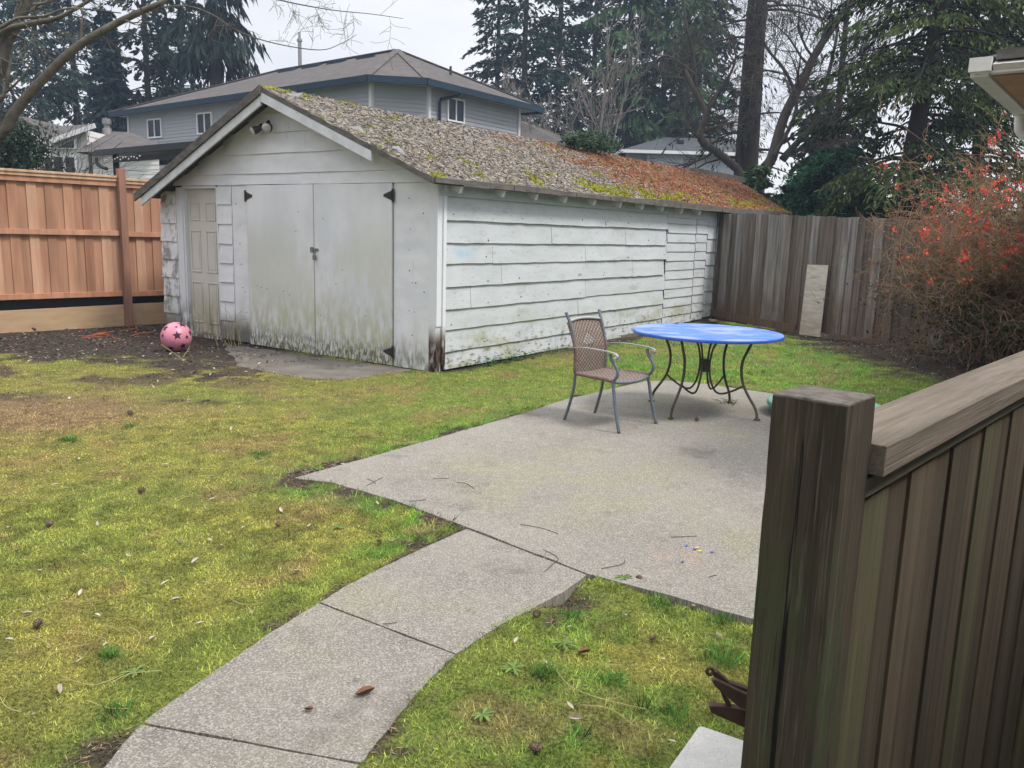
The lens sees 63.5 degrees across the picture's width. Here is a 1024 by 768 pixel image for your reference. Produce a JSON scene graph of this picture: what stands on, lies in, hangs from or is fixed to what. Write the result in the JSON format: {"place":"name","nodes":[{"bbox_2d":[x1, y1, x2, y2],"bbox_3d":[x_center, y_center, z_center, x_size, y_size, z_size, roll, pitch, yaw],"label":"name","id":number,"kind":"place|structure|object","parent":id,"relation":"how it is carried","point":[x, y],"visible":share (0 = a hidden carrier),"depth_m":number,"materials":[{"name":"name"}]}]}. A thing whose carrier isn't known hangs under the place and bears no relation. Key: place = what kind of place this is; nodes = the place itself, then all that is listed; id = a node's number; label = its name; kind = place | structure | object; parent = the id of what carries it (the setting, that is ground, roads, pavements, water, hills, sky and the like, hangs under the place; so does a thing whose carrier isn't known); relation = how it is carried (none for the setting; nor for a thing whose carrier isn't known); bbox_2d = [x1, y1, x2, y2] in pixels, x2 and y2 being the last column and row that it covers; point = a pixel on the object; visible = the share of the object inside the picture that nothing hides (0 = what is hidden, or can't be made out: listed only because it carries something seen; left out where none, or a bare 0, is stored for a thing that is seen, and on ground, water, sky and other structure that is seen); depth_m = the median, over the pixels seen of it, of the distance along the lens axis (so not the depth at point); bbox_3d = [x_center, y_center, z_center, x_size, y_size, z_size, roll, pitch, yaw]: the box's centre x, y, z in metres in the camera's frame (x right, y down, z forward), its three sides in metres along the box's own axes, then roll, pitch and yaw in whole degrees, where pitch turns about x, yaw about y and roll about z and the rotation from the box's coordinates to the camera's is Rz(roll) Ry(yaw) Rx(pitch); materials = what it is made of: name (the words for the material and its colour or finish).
{"place":"outdoors","nodes":[
{"label":"outdoors","id":0,"kind":"place"},
{"bbox_2d":[104,725,357,767],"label":"path","id":1,"kind":"structure","parent":0,"point":[143,746],"depth_m":2.54,"materials":[{"name":"concrete"}]},
{"bbox_2d":[144,603,454,764],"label":"path","id":2,"kind":"structure","parent":0,"point":[326,663],"depth_m":2.92,"materials":[{"name":"concrete"}]},
{"bbox_2d":[355,685,374,694],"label":"dead leaf","id":3,"kind":"object","parent":2,"relation":"on","point":[364,690],"visible":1,"depth_m":2.89,"materials":[{"name":"brown plant"}]},
{"bbox_2d":[320,529,585,653],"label":"path","id":4,"kind":"structure","parent":0,"point":[453,591],"depth_m":3.76,"materials":[{"name":"concrete"}]},
{"bbox_2d":[0,320,993,767],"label":"ground","id":5,"kind":"structure","parent":0,"point":[380,412],"depth_m":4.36,"materials":[{"name":"green plant"}]},
{"bbox_2d":[0,0,36,118],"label":"conifer tree","id":6,"kind":"object","parent":5,"relation":"on","point":[12,92],"visible":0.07,"depth_m":57.55,"materials":[{"name":"green plant"}]},
{"bbox_2d":[0,609,46,623],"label":"straw stalk","id":7,"kind":"object","parent":5,"relation":"on","point":[23,618],"visible":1,"depth_m":3.39,"materials":[{"name":"beige plant"}]},
{"bbox_2d":[32,618,43,628],"bbox_3d":[-1.909,0.965,3.333,0.042,0.043,0.042,-38,24,-3],"label":"pine cone","id":8,"kind":"object","parent":5,"relation":"on","point":[38,623],"visible":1,"depth_m":3.33,"materials":[{"name":"brown plant"}]},
{"bbox_2d":[0,0,88,123],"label":"conifer tree","id":9,"kind":"object","parent":5,"relation":"on","point":[37,68],"visible":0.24,"depth_m":51.01,"materials":[{"name":"green plant"}]},
{"bbox_2d":[4,117,86,175],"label":"gable house","id":10,"kind":"structure","parent":5,"relation":"on","point":[30,122],"depth_m":36.92,"materials":[{"name":"beige"}]},
{"bbox_2d":[45,520,52,526],"bbox_3d":[-2.473,0.745,4.419,0.036,0.037,0.037,-3,1,29],"label":"pine cone","id":11,"kind":"object","parent":5,"relation":"on","point":[48,523],"visible":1,"depth_m":4.41,"materials":[{"name":"brown plant"}]},
{"bbox_2d":[57,683,62,693],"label":"dry leaf","id":12,"kind":"object","parent":5,"relation":"on","point":[59,687],"visible":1,"depth_m":2.87,"materials":[{"name":"beige plant"}]},
{"bbox_2d":[43,644,87,668],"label":"straw stalk","id":13,"kind":"object","parent":5,"relation":"on","point":[61,649],"visible":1,"depth_m":3.14,"materials":[{"name":"beige plant"}]},
{"bbox_2d":[29,0,104,125],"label":"conifer tree","id":14,"kind":"object","parent":5,"relation":"on","point":[84,78],"visible":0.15,"depth_m":53.82,"materials":[{"name":"green plant"}]},
{"bbox_2d":[31,123,103,179],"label":"beige house","id":15,"kind":"structure","parent":5,"relation":"on","point":[79,129],"depth_m":31.04,"materials":[{"name":"white paint"}]},
{"bbox_2d":[52,154,77,177],"bbox_3d":[-16.811,-7.881,31.137,0.958,1.438,0.080,2,10,0],"label":"patio door","id":16,"kind":"structure","parent":15,"relation":"in","point":[58,162],"depth_m":31.05,"materials":[{"name":"white plastic"}]},
{"bbox_2d":[54,137,76,148],"bbox_3d":[-16.674,-8.978,30.843,0.860,0.440,0.066,2,10,0],"label":"window","id":17,"kind":"structure","parent":15,"relation":"in","point":[74,141],"depth_m":30.83,"materials":[{"name":"white plastic"}]},
{"bbox_2d":[0,66,143,177],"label":"laurel bush","id":18,"kind":"object","parent":5,"relation":"on","point":[12,148],"visible":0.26,"depth_m":16.38,"materials":[{"name":"green plant"}]},
{"bbox_2d":[0,90,157,178],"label":"bare shrub","id":19,"kind":"object","parent":5,"relation":"on","point":[66,151],"visible":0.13,"depth_m":17.30,"materials":[{"name":"brown plant"}]},
{"bbox_2d":[0,168,166,332],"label":"cedar fence","id":20,"kind":"object","parent":5,"relation":"on","point":[77,251],"visible":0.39,"depth_m":12.60,"materials":[{"name":"wood"}]},
{"bbox_2d":[60,674,123,684],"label":"straw stalk","id":21,"kind":"object","parent":5,"relation":"on","point":[91,684],"visible":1,"depth_m":2.94,"materials":[{"name":"beige plant"}]},
{"bbox_2d":[79,5,132,133],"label":"conifer tree","id":22,"kind":"object","parent":5,"relation":"on","point":[108,68],"visible":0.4,"depth_m":44.39,"materials":[{"name":"green plant"}]},
{"bbox_2d":[86,700,127,708],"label":"straw stalk","id":23,"kind":"object","parent":5,"relation":"on","point":[106,707],"visible":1,"depth_m":2.77,"materials":[{"name":"beige plant"}]},
{"bbox_2d":[73,328,147,338],"bbox_3d":[-5.856,-0.752,12.061,0.974,0.097,0.940,-6,13,-36],"label":"orange cord","id":24,"kind":"object","parent":5,"relation":"on","point":[105,334],"visible":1,"depth_m":11.86,"materials":[{"name":"plastic"}]},
{"bbox_2d":[75,118,171,180],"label":"hip house","id":25,"kind":"structure","parent":5,"relation":"on","point":[149,167],"depth_m":30.68,"materials":[{"name":"grey concrete"}]},
{"bbox_2d":[120,665,144,678],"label":"dandelion","id":26,"kind":"object","parent":5,"relation":"on","point":[134,669],"visible":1,"depth_m":3.01,"materials":[{"name":"green plant"}]},
{"bbox_2d":[111,670,161,682],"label":"straw stalk","id":27,"kind":"object","parent":5,"relation":"on","point":[137,672],"visible":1,"depth_m":3.00,"materials":[{"name":"beige plant"}]},
{"bbox_2d":[137,486,145,493],"bbox_3d":[-2.255,0.646,5.037,0.047,0.048,0.048,-4,-6,28],"label":"pine cone","id":28,"kind":"object","parent":5,"relation":"on","point":[142,490],"visible":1,"depth_m":5.03,"materials":[{"name":"brown plant"}]},
{"bbox_2d":[92,141,193,175],"bbox_3d":[-6.602,-3.596,18.731,5.156,3.210,3.278,10,13,39],"label":"patio cover","id":29,"kind":"object","parent":5,"relation":"on","point":[168,151],"visible":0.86,"depth_m":17.73,"materials":[{"name":"metal"}]},
{"bbox_2d":[90,0,202,128],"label":"conifer tree","id":30,"kind":"object","parent":5,"relation":"on","point":[162,66],"visible":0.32,"depth_m":47.33,"materials":[{"name":"green plant"}]},
{"bbox_2d":[140,0,209,98],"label":"conifer tree","id":31,"kind":"object","parent":5,"relation":"on","point":[178,38],"visible":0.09,"depth_m":54.29,"materials":[{"name":"green plant"}]},
{"bbox_2d":[160,322,191,351],"bbox_3d":[-4.345,-0.610,10.705,0.384,0.384,0.384,2,10,0],"label":"play ball","id":32,"kind":"object","parent":5,"relation":"on","point":[175,336],"visible":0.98,"depth_m":10.57,"materials":[{"name":"pink rubber"}]},
{"bbox_2d":[0,0,408,141],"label":"maple tree","id":33,"kind":"object","parent":5,"relation":"on","point":[11,28],"visible":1,"depth_m":9.13,"materials":[{"name":"brown plant"}]},
{"bbox_2d":[154,0,271,94],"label":"conifer tree","id":34,"kind":"object","parent":5,"relation":"on","point":[195,52],"visible":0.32,"depth_m":42.95,"materials":[{"name":"green plant"}]},
{"bbox_2d":[194,304,249,346],"bbox_3d":[-3.901,-0.802,11.234,0.880,0.630,0.403,-8,14,-43],"label":"dead weed","id":35,"kind":"object","parent":5,"relation":"on","point":[227,330],"visible":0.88,"depth_m":11.31,"materials":[{"name":"plant"}]},
{"bbox_2d":[224,343,411,379],"bbox_3d":[-2.905,-0.244,10.184,3.401,0.080,1.276,8,12,31],"label":"driveway apron","id":36,"kind":"object","parent":5,"relation":"on","point":[321,368],"visible":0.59,"depth_m":9.90,"materials":[{"name":"concrete"}]},
{"bbox_2d":[332,524,345,528],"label":"dandelion","id":37,"kind":"object","parent":5,"relation":"on","point":[335,526],"visible":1,"depth_m":4.54,"materials":[{"name":"green plant"}]},
{"bbox_2d":[108,32,605,169],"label":"neighbour house","id":38,"kind":"structure","parent":5,"relation":"on","point":[409,84],"depth_m":33.81,"materials":[{"name":"grey wood"}]},
{"bbox_2d":[147,118,162,138],"bbox_3d":[-16.315,-11.675,37.782,1.100,0.850,0.080,9,12,34],"label":"window","id":39,"kind":"structure","parent":38,"relation":"in","point":[154,126],"depth_m":37.74,"materials":[{"name":"white plastic"}]},
{"bbox_2d":[196,112,212,134],"bbox_3d":[-13.251,-11.243,35.681,1.060,0.900,0.080,9,12,34],"label":"window","id":40,"kind":"structure","parent":38,"relation":"in","point":[204,120],"depth_m":35.70,"materials":[{"name":"white plastic"}]},
{"bbox_2d":[446,98,464,123],"bbox_3d":[-2.175,-10.605,32.061,0.080,0.890,1.050,9,12,34],"label":"window","id":41,"kind":"structure","parent":38,"relation":"in","point":[455,108],"depth_m":32.04,"materials":[{"name":"grey glass"}]},
{"bbox_2d":[134,85,791,372],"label":"garden shed","id":42,"kind":"structure","parent":5,"relation":"on","point":[286,223],"depth_m":10.87,"materials":[{"name":"wood"}]},
{"bbox_2d":[187,189,220,334],"bbox_3d":[-4.450,-1.770,12.025,0.785,2.075,0.046,9,12,34],"label":"door","id":43,"kind":"structure","parent":42,"relation":"in","point":[201,203],"depth_m":12.02,"materials":[{"name":"beige paint"}]},
{"bbox_2d":[244,184,315,353],"bbox_3d":[-3.081,-1.541,10.999,1.352,2.157,0.075,9,12,34],"label":"door","id":44,"kind":"structure","parent":42,"relation":"in","point":[280,260],"depth_m":10.95,"materials":[{"name":"white wood"}]},
{"bbox_2d":[310,183,393,364],"bbox_3d":[-1.988,-1.371,10.231,1.442,2.157,0.105,9,12,34],"label":"door","id":45,"kind":"structure","parent":42,"relation":"in","point":[354,223],"depth_m":10.19,"materials":[{"name":"white wood"}]},
{"bbox_2d":[261,85,791,213],"bbox_3d":[2.639,-4.049,16.152,2.852,1.202,16.193,9,12,34],"label":"roof moss","id":46,"kind":"object","parent":42,"relation":"on","point":[653,195],"visible":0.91,"depth_m":14.77,"materials":[{"name":"green plant"}]},
{"bbox_2d":[265,88,788,212],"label":"roof leaf litter","id":47,"kind":"object","parent":42,"relation":"on","point":[479,140],"visible":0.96,"depth_m":12.23,"materials":[{"name":"brown plant"}]},
{"bbox_2d":[472,707,494,721],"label":"dandelion","id":48,"kind":"object","parent":5,"relation":"on","point":[484,714],"visible":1,"depth_m":2.80,"materials":[{"name":"green plant"}]},
{"bbox_2d":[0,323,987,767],"bbox_3d":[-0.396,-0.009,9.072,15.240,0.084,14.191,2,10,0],"label":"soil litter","id":49,"kind":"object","parent":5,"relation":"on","point":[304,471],"visible":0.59,"depth_m":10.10,"materials":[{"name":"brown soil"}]},
{"bbox_2d":[460,0,534,120],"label":"conifer tree","id":50,"kind":"object","parent":5,"relation":"on","point":[478,13],"visible":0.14,"depth_m":56.23,"materials":[{"name":"green plant"}]},
{"bbox_2d":[499,659,525,675],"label":"dandelion","id":51,"kind":"object","parent":5,"relation":"on","point":[512,664],"visible":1,"depth_m":3.12,"materials":[{"name":"green plant"}]},
{"bbox_2d":[472,0,581,136],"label":"conifer tree","id":52,"kind":"object","parent":5,"relation":"on","point":[537,77],"visible":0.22,"depth_m":53.02,"materials":[{"name":"green plant"}]},
{"bbox_2d":[528,740,541,753],"bbox_3d":[0.073,1.151,2.620,0.044,0.045,0.044,12,18,1],"label":"pine cone","id":53,"kind":"object","parent":5,"relation":"on","point":[536,747],"visible":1,"depth_m":2.61,"materials":[{"name":"brown plant"}]},
{"bbox_2d":[533,609,540,617],"bbox_3d":[0.106,0.978,3.520,0.037,0.037,0.036,33,28,8],"label":"pine cone","id":54,"kind":"object","parent":5,"relation":"on","point":[537,613],"visible":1,"depth_m":3.51,"materials":[{"name":"brown plant"}]},
{"bbox_2d":[496,79,577,131],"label":"bare tree","id":55,"kind":"object","parent":5,"relation":"on","point":[543,125],"visible":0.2,"depth_m":42.05,"materials":[{"name":"wood"}]},
{"bbox_2d":[462,334,628,368],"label":"grass","id":56,"kind":"structure","parent":5,"relation":"on","point":[517,358],"depth_m":10.70,"materials":[{"name":"green plant"}]},
{"bbox_2d":[518,0,598,136],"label":"conifer tree","id":57,"kind":"object","parent":5,"relation":"on","point":[580,54],"visible":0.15,"depth_m":56.64,"materials":[{"name":"green plant"}]},
{"bbox_2d":[500,57,616,150],"bbox_3d":[1.450,-10.710,40.408,7.031,9.920,3.508,2,10,0],"label":"bare tree","id":58,"kind":"object","parent":5,"relation":"on","point":[563,113],"visible":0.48,"depth_m":39.86,"materials":[{"name":"wood"}]},
{"bbox_2d":[550,636,577,650],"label":"dandelion","id":59,"kind":"object","parent":5,"relation":"on","point":[565,641],"visible":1,"depth_m":3.30,"materials":[{"name":"green plant"}]},
{"bbox_2d":[568,714,581,718],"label":"dry leaf","id":60,"kind":"object","parent":5,"relation":"on","point":[575,716],"visible":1,"depth_m":2.79,"materials":[{"name":"beige plant"}]},
{"bbox_2d":[577,648,590,652],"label":"dead leaf","id":61,"kind":"object","parent":5,"relation":"on","point":[582,650],"visible":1,"depth_m":3.23,"materials":[{"name":"brown plant"}]},
{"bbox_2d":[548,0,633,146],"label":"conifer tree","id":62,"kind":"object","parent":5,"relation":"on","point":[596,40],"visible":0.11,"depth_m":58.53,"materials":[{"name":"green plant"}]},
{"bbox_2d":[557,126,626,154],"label":"bush","id":63,"kind":"object","parent":5,"relation":"on","point":[580,140],"visible":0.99,"depth_m":16.20,"materials":[{"name":"green plant"}]},
{"bbox_2d":[534,11,650,154],"bbox_3d":[3.818,-11.473,38.900,3.980,12.075,5.650,9,13,36],"label":"bare tree","id":64,"kind":"object","parent":5,"relation":"on","point":[618,120],"visible":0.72,"depth_m":39.19,"materials":[{"name":"plant"}]},
{"bbox_2d":[547,0,641,153],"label":"bare tree","id":65,"kind":"object","parent":5,"relation":"on","point":[604,96],"visible":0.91,"depth_m":38.07,"materials":[{"name":"grey plant"}]},
{"bbox_2d":[556,670,646,709],"bbox_3d":[0.289,1.099,2.964,0.404,0.011,0.075,10,13,39],"label":"straw stalk","id":66,"kind":"object","parent":5,"relation":"on","point":[598,697],"visible":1,"depth_m":2.91,"materials":[{"name":"beige plant"}]},
{"bbox_2d":[590,660,620,664],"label":"straw stalk","id":67,"kind":"object","parent":5,"relation":"on","point":[605,664],"visible":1,"depth_m":3.15,"materials":[{"name":"beige plant"}]},
{"bbox_2d":[585,705,634,725],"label":"straw stalk","id":68,"kind":"object","parent":5,"relation":"on","point":[612,710],"visible":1,"depth_m":2.84,"materials":[{"name":"beige plant"}]},
{"bbox_2d":[565,0,676,154],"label":"conifer tree","id":69,"kind":"object","parent":5,"relation":"on","point":[644,123],"visible":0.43,"depth_m":48.15,"materials":[{"name":"green plant"}]},
{"bbox_2d":[585,0,666,150],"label":"conifer tree","id":70,"kind":"object","parent":5,"relation":"on","point":[641,54],"visible":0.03,"depth_m":60.02,"materials":[{"name":"green plant"}]},
{"bbox_2d":[612,106,658,147],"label":"bare tree","id":71,"kind":"object","parent":5,"relation":"on","point":[630,126],"visible":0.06,"depth_m":55.59,"materials":[{"name":"plant"}]},
{"bbox_2d":[611,0,702,150],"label":"conifer tree","id":72,"kind":"object","parent":5,"relation":"on","point":[663,97],"visible":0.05,"depth_m":54.80,"materials":[{"name":"green plant"}]},
{"bbox_2d":[644,0,736,137],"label":"conifer tree","id":73,"kind":"object","parent":5,"relation":"on","point":[689,5],"visible":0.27,"depth_m":46.99,"materials":[{"name":"green plant"}]},
{"bbox_2d":[614,137,767,174],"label":"blue house","id":74,"kind":"structure","parent":5,"relation":"on","point":[642,151],"depth_m":43.53,"materials":[{"name":"wood"}]},
{"bbox_2d":[652,0,743,142],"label":"conifer tree","id":75,"kind":"object","parent":5,"relation":"on","point":[723,53],"visible":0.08,"depth_m":51.90,"materials":[{"name":"green plant"}]},
{"bbox_2d":[670,727,742,767],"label":"concrete block","id":76,"kind":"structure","parent":5,"relation":"on","point":[704,747],"depth_m":2.31,"materials":[{"name":"white concrete"}]},
{"bbox_2d":[627,0,789,176],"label":"bare tree","id":77,"kind":"object","parent":5,"relation":"on","point":[726,159],"visible":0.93,"depth_m":26.82,"materials":[{"name":"grey plant"}]},
{"bbox_2d":[705,667,747,726],"bbox_3d":[0.309,0.443,1.156,0.084,0.101,0.028,2,10,0],"label":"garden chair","id":78,"kind":"object","parent":5,"relation":"on","point":[736,694],"visible":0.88,"depth_m":1.15,"materials":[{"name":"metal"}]},
{"bbox_2d":[658,0,852,183],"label":"conifer tree","id":79,"kind":"object","parent":5,"relation":"on","point":[746,155],"visible":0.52,"depth_m":28.38,"materials":[{"name":"green plant"}]},
{"bbox_2d":[742,163,787,209],"bbox_3d":[7.226,-4.537,24.530,2.353,3.949,2.535,2,10,0],"label":"cedar bush","id":80,"kind":"object","parent":5,"relation":"on","point":[757,181],"visible":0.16,"depth_m":24.02,"materials":[{"name":"green plant"}]},
{"bbox_2d":[770,179,808,279],"bbox_3d":[8.289,-4.448,25.089,2.791,3.633,2.916,2,10,0],"label":"cedar bush","id":81,"kind":"object","parent":5,"relation":"on","point":[789,187],"visible":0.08,"depth_m":24.68,"materials":[{"name":"green plant"}]},
{"bbox_2d":[719,0,902,192],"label":"bare tree","id":82,"kind":"object","parent":5,"relation":"on","point":[780,136],"visible":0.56,"depth_m":25.35,"materials":[{"name":"grey plant"}]},
{"bbox_2d":[799,265,828,336],"bbox_3d":[5.276,-1.462,14.455,0.129,1.236,0.455,-6,13,-35],"label":"plywood sheet","id":83,"kind":"object","parent":5,"relation":"on","point":[812,309],"visible":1,"depth_m":14.45,"materials":[{"name":"beige wood"}]},
{"bbox_2d":[780,146,865,256],"bbox_3d":[8.567,-4.435,23.088,3.702,4.338,3.496,-8,14,-44],"label":"cedar bush","id":84,"kind":"object","parent":5,"relation":"on","point":[826,165],"visible":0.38,"depth_m":22.53,"materials":[{"name":"green plant"}]},
{"bbox_2d":[781,18,883,216],"bbox_3d":[12.956,-12.770,32.113,4.776,18.258,4.670,-7,13,-39],"label":"conifer tree","id":85,"kind":"object","parent":5,"relation":"on","point":[802,154],"visible":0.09,"depth_m":32.27,"materials":[{"name":"green plant"}]},
{"bbox_2d":[834,182,889,233],"bbox_3d":[9.295,-3.646,21.734,3.323,3.312,2.741,2,10,0],"label":"cedar bush","id":86,"kind":"object","parent":5,"relation":"on","point":[859,204],"visible":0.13,"depth_m":21.15,"materials":[{"name":"green plant"}]},
{"bbox_2d":[709,213,1023,358],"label":"old fence","id":87,"kind":"object","parent":5,"relation":"on","point":[756,267],"visible":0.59,"depth_m":14.37,"materials":[{"name":"wood"}]},
{"bbox_2d":[741,351,1023,767],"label":"railing fence","id":88,"kind":"object","parent":5,"relation":"on","point":[888,626],"visible":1,"depth_m":1.20,"materials":[{"name":"brown wood"}]},
{"bbox_2d":[789,0,1023,221],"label":"conifer tree","id":89,"kind":"object","parent":5,"relation":"on","point":[924,66],"visible":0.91,"depth_m":17.83,"materials":[{"name":"green plant"}]},
{"bbox_2d":[803,84,1023,383],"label":"quince bush","id":90,"kind":"object","parent":5,"relation":"on","point":[1009,304],"visible":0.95,"depth_m":10.98,"materials":[{"name":"red plant"}]},
{"bbox_2d":[876,183,952,220],"bbox_3d":[8.958,-2.993,18.746,2.621,3.078,2.811,-3,11,-24],"label":"cedar bush","id":91,"kind":"object","parent":5,"relation":"on","point":[881,206],"visible":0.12,"depth_m":18.24,"materials":[{"name":"green plant"}]},
{"bbox_2d":[887,0,1023,221],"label":"conifer tree","id":92,"kind":"object","parent":5,"relation":"on","point":[1017,38],"visible":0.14,"depth_m":20.43,"materials":[{"name":"green plant"}]},
{"bbox_2d":[968,47,1023,139],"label":"roof eave","id":93,"kind":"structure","parent":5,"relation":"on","point":[999,76],"depth_m":4.94,"materials":[{"name":"beige wood"}]},
{"bbox_2d":[0,0,1023,217],"label":"sky","id":94,"kind":"structure","parent":0,"point":[440,32],"materials":[{"name":"white"}]},
{"bbox_2d":[294,380,772,626],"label":"patio","id":95,"kind":"structure","parent":0,"point":[640,492],"depth_m":5.39,"materials":[{"name":"concrete"}]},
{"bbox_2d":[563,309,656,433],"bbox_3d":[0.849,-0.133,7.163,0.673,0.954,0.582,11,14,42],"label":"patio chair","id":96,"kind":"object","parent":95,"relation":"on","point":[587,358],"visible":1,"depth_m":7.22,"materials":[{"name":"brown metal"}]},
{"bbox_2d":[614,574,631,579],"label":"dandelion","id":97,"kind":"object","parent":95,"relation":"on","point":[624,576],"visible":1,"depth_m":3.95,"materials":[{"name":"green plant"}]},
{"bbox_2d":[632,323,784,420],"bbox_3d":[1.804,-0.120,7.760,1.379,0.759,1.379,1,10,-3],"label":"patio table","id":98,"kind":"object","parent":95,"relation":"on","point":[711,334],"visible":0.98,"depth_m":7.62,"materials":[{"name":"blue paint"}]},
{"bbox_2d":[712,398,738,404],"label":"weed tuft","id":99,"kind":"object","parent":95,"relation":"on","point":[725,401],"visible":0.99,"depth_m":8.17,"materials":[{"name":"green plant"}]},
{"bbox_2d":[767,395,879,412],"bbox_3d":[2.925,0.234,7.752,1.036,0.123,1.036,-3,11,-23],"label":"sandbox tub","id":100,"kind":"object","parent":95,"relation":"on","point":[769,400],"visible":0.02,"depth_m":7.77,"materials":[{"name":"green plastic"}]}
]}

